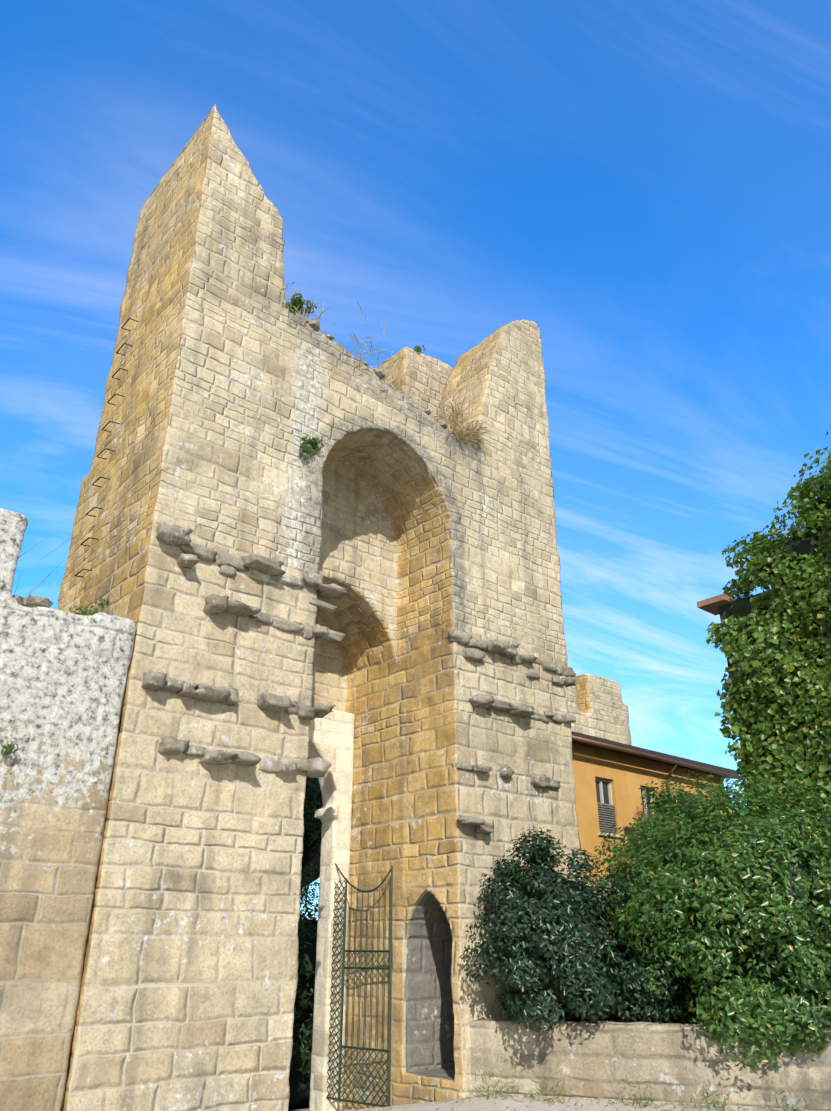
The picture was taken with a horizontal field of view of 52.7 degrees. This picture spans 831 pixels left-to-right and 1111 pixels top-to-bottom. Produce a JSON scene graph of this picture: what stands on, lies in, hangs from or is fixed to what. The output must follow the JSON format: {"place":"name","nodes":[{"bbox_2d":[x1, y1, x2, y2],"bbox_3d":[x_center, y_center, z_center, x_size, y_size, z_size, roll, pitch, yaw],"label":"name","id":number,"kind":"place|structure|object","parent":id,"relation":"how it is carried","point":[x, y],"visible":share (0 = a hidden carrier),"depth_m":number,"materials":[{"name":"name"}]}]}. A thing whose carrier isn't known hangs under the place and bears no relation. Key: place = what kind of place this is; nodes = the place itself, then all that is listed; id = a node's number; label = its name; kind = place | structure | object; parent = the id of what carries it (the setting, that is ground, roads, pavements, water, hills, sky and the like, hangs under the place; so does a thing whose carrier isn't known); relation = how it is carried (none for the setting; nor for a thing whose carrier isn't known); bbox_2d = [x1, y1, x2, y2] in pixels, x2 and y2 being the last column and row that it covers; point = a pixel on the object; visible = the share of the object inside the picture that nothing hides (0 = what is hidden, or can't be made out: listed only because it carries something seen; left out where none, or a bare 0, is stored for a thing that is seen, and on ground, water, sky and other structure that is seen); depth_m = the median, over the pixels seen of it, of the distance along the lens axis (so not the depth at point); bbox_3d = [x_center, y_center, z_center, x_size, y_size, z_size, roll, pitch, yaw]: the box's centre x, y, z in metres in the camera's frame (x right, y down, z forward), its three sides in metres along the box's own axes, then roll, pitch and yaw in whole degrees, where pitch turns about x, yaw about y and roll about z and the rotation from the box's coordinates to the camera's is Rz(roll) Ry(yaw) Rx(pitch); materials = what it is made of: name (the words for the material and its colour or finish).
{"place":"outdoors","nodes":[
{"label":"outdoors","id":0,"kind":"place"},
{"bbox_2d":[0,0,830,919],"label":"sky","id":1,"kind":"structure","parent":0,"point":[645,185],"materials":[{"name":"blue"}]},
{"bbox_2d":[290,1094,822,1110],"bbox_3d":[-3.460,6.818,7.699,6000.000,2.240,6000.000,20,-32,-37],"label":"ground","id":2,"kind":"structure","parent":0,"point":[478,1104],"depth_m":10.52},
{"bbox_2d":[0,508,135,1110],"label":"curtain wall","id":3,"kind":"structure","parent":2,"relation":"on","point":[63,677],"depth_m":9.12,"materials":[{"name":"beige stone"}]},
{"bbox_2d":[0,741,18,758],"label":"weed","id":4,"kind":"object","parent":3,"relation":"attached to","point":[8,749],"visible":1,"depth_m":8.91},
{"bbox_2d":[2,489,82,604],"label":"dry twigs","id":5,"kind":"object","parent":3,"relation":"on","point":[41,575],"visible":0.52,"depth_m":10.26,"materials":[{"name":"brown plant"}]},
{"bbox_2d":[69,597,108,615],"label":"wall plants","id":6,"kind":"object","parent":3,"relation":"on","point":[90,611],"visible":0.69,"depth_m":10.41,"materials":[{"name":"green plant"}]},
{"bbox_2d":[12,317,446,607],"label":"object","id":7,"kind":"structure","parent":3,"relation":"on","point":[32,601],"depth_m":9.94,"materials":[{"name":"stone"}]},
{"bbox_2d":[288,870,319,1110],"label":"foliage","id":8,"kind":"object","parent":2,"relation":"on","point":[299,1075],"depth_m":17.66,"materials":[{"name":"green plant"}]},
{"bbox_2d":[300,847,320,901],"bbox_3d":[-4.429,9.241,26.375,6.716,9.185,6.459,20,-32,-37],"label":"tree","id":9,"kind":"object","parent":2,"relation":"on","point":[317,853],"visible":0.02,"depth_m":25.54,"materials":[{"name":"green plant"}]},
{"bbox_2d":[300,756,322,918],"bbox_3d":[-4.072,7.070,21.128,5.847,8.692,6.136,-3,-25,7],"label":"tree","id":10,"kind":"object","parent":2,"relation":"on","point":[312,824],"visible":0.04,"depth_m":20.40,"materials":[{"name":"green plant"}]},
{"bbox_2d":[57,104,581,1110],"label":"gate tower","id":11,"kind":"structure","parent":2,"relation":"on","point":[413,528],"depth_m":13.05,"materials":[{"name":"beige stone"}]},
{"bbox_2d":[75,318,138,577],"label":"iron staple rungs","id":12,"kind":"object","parent":11,"relation":"attached to","point":[105,448],"visible":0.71,"depth_m":13.46,"materials":[{"name":"brown metal"}]},
{"bbox_2d":[282,292,316,314],"bbox_3d":[-2.063,-4.222,14.349,0.666,0.637,0.678,-3,-25,6],"label":"wall weed","id":13,"kind":"object","parent":11,"relation":"attached to","point":[295,302],"visible":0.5,"depth_m":14.50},
{"bbox_2d":[268,275,339,333],"bbox_3d":[-2.217,-4.139,14.575,1.740,1.280,1.551,20,-32,-37],"label":"dry grass tuft","id":14,"kind":"object","parent":11,"relation":"on","point":[307,311],"visible":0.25,"depth_m":14.52,"materials":[{"name":"plant"}]},
{"bbox_2d":[298,435,323,459],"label":"weed","id":15,"kind":"object","parent":11,"relation":"attached to","point":[313,442],"visible":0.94,"depth_m":13.29,"materials":[{"name":"green plant"}]},
{"bbox_2d":[308,705,354,1110],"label":"door jamb","id":16,"kind":"object","parent":11,"relation":"attached to","point":[331,737],"visible":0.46,"depth_m":14.28,"materials":[{"name":"beige stone"}]},
{"bbox_2d":[326,863,392,1106],"bbox_3d":[-0.884,6.612,13.259,1.359,3.466,0.044,-20,-31,36],"label":"iron gate leaf","id":17,"kind":"object","parent":16,"relation":"attached to","point":[341,1046],"visible":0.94,"depth_m":13.07,"materials":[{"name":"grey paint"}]},
{"bbox_2d":[141,522,575,834],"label":"protruding stones","id":18,"kind":"object","parent":11,"relation":"attached to","point":[191,555],"visible":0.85,"depth_m":11.66,"materials":[{"name":"beige stone"}]},
{"bbox_2d":[330,299,399,389],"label":"dry twigs","id":19,"kind":"object","parent":11,"relation":"attached to","point":[358,353],"visible":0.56,"depth_m":14.95,"materials":[{"name":"plant"}]},
{"bbox_2d":[413,345,425,352],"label":"weed on rear block","id":20,"kind":"object","parent":11,"relation":"attached to","point":[417,349],"visible":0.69,"depth_m":20.02,"materials":[{"name":"green plant"}]},
{"bbox_2d":[432,394,477,429],"bbox_3d":[0.792,-2.759,17.290,1.652,1.296,1.611,20,-32,-37],"label":"dry grass tuft","id":21,"kind":"object","parent":11,"relation":"attached to","point":[448,417],"visible":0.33,"depth_m":17.19,"materials":[{"name":"beige plant"}]},
{"bbox_2d":[446,414,486,450],"bbox_3d":[0.791,-2.334,16.220,1.280,0.716,1.374,10,-27,-20],"label":"dry grass tuft","id":22,"kind":"object","parent":11,"relation":"on","point":[458,436],"visible":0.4,"depth_m":16.05,"materials":[{"name":"beige plant"}]},
{"bbox_2d":[450,419,496,449],"bbox_3d":[1.025,-2.300,16.419,1.308,0.753,1.438,20,-32,-37],"label":"dry grass tuft","id":23,"kind":"object","parent":11,"relation":"attached to","point":[476,431],"visible":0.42,"depth_m":16.31,"materials":[{"name":"beige plant"}]},
{"bbox_2d":[469,1054,518,1099],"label":"grass tuft","id":24,"kind":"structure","parent":2,"relation":"on","point":[500,1089],"depth_m":11.16,"materials":[{"name":"green plant"}]},
{"bbox_2d":[520,1064,570,1102],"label":"grass tuft","id":25,"kind":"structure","parent":2,"relation":"on","point":[554,1091],"depth_m":10.87,"materials":[{"name":"green plant"}]},
{"bbox_2d":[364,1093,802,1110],"bbox_3d":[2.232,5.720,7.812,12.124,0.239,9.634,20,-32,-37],"label":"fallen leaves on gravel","id":26,"kind":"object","parent":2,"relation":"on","point":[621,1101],"visible":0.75,"depth_m":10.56,"materials":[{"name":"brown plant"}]},
{"bbox_2d":[567,673,631,744],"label":"stone tower","id":27,"kind":"structure","parent":2,"relation":"on","point":[598,707],"depth_m":27.33,"materials":[{"name":"beige stone"}]},
{"bbox_2d":[606,1073,668,1108],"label":"grass tuft","id":28,"kind":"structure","parent":2,"relation":"on","point":[649,1099],"depth_m":10.55,"materials":[{"name":"green plant"}]},
{"bbox_2d":[469,1018,830,1110],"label":"retaining wall","id":29,"kind":"structure","parent":2,"relation":"on","point":[601,1059],"depth_m":11.03,"materials":[{"name":"stone"}]},
{"bbox_2d":[572,731,741,981],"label":"ochre building","id":30,"kind":"structure","parent":2,"relation":"on","point":[611,777],"depth_m":20.69,"materials":[{"name":"paint"}]},
{"bbox_2d":[688,1074,738,1110],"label":"grass tuft","id":31,"kind":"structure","parent":2,"relation":"on","point":[718,1106],"depth_m":10.23,"materials":[{"name":"green plant"}]},
{"bbox_2d":[696,427,830,859],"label":"ivy covered house","id":32,"kind":"structure","parent":2,"relation":"on","point":[774,641],"depth_m":15.15,"materials":[{"name":"plant"}]},
{"bbox_2d":[757,1081,810,1110],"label":"grass tuft","id":33,"kind":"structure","parent":2,"relation":"on","point":[783,1100],"depth_m":10.06,"materials":[{"name":"green plant"}]},
{"bbox_2d":[559,1001,829,1025],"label":"planting bed","id":34,"kind":"object","parent":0,"point":[577,1019],"depth_m":12.85,"materials":[{"name":"soil"}]},
{"bbox_2d":[461,826,643,1033],"bbox_3d":[2.140,5.437,12.301,3.089,2.777,2.189,20,-32,-37],"label":"dark shrub","id":35,"kind":"object","parent":34,"relation":"on","point":[550,941],"visible":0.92,"depth_m":11.63,"materials":[{"name":"green plant"}]},
{"bbox_2d":[578,928,692,1023],"bbox_3d":[3.247,6.130,12.295,1.734,1.742,2.078,-14,-29,28],"label":"dark shrub","id":36,"kind":"object","parent":34,"relation":"on","point":[644,1007],"visible":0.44,"depth_m":11.59,"materials":[{"name":"green plant"}]},
{"bbox_2d":[590,770,745,964],"bbox_3d":[5.136,5.862,15.065,4.356,3.995,3.393,20,-32,-37],"label":"laurel bush","id":37,"kind":"object","parent":34,"relation":"on","point":[668,798],"visible":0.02,"depth_m":15.44,"materials":[{"name":"green plant"}]},
{"bbox_2d":[602,767,830,1069],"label":"laurel bush","id":38,"kind":"object","parent":34,"relation":"on","point":[740,914],"visible":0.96,"depth_m":11.25,"materials":[{"name":"green plant"}]},
{"bbox_2d":[806,832,830,911],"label":"laurel bush","id":39,"kind":"object","parent":34,"relation":"on","point":[825,853],"visible":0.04,"depth_m":12.75,"materials":[{"name":"green plant"}]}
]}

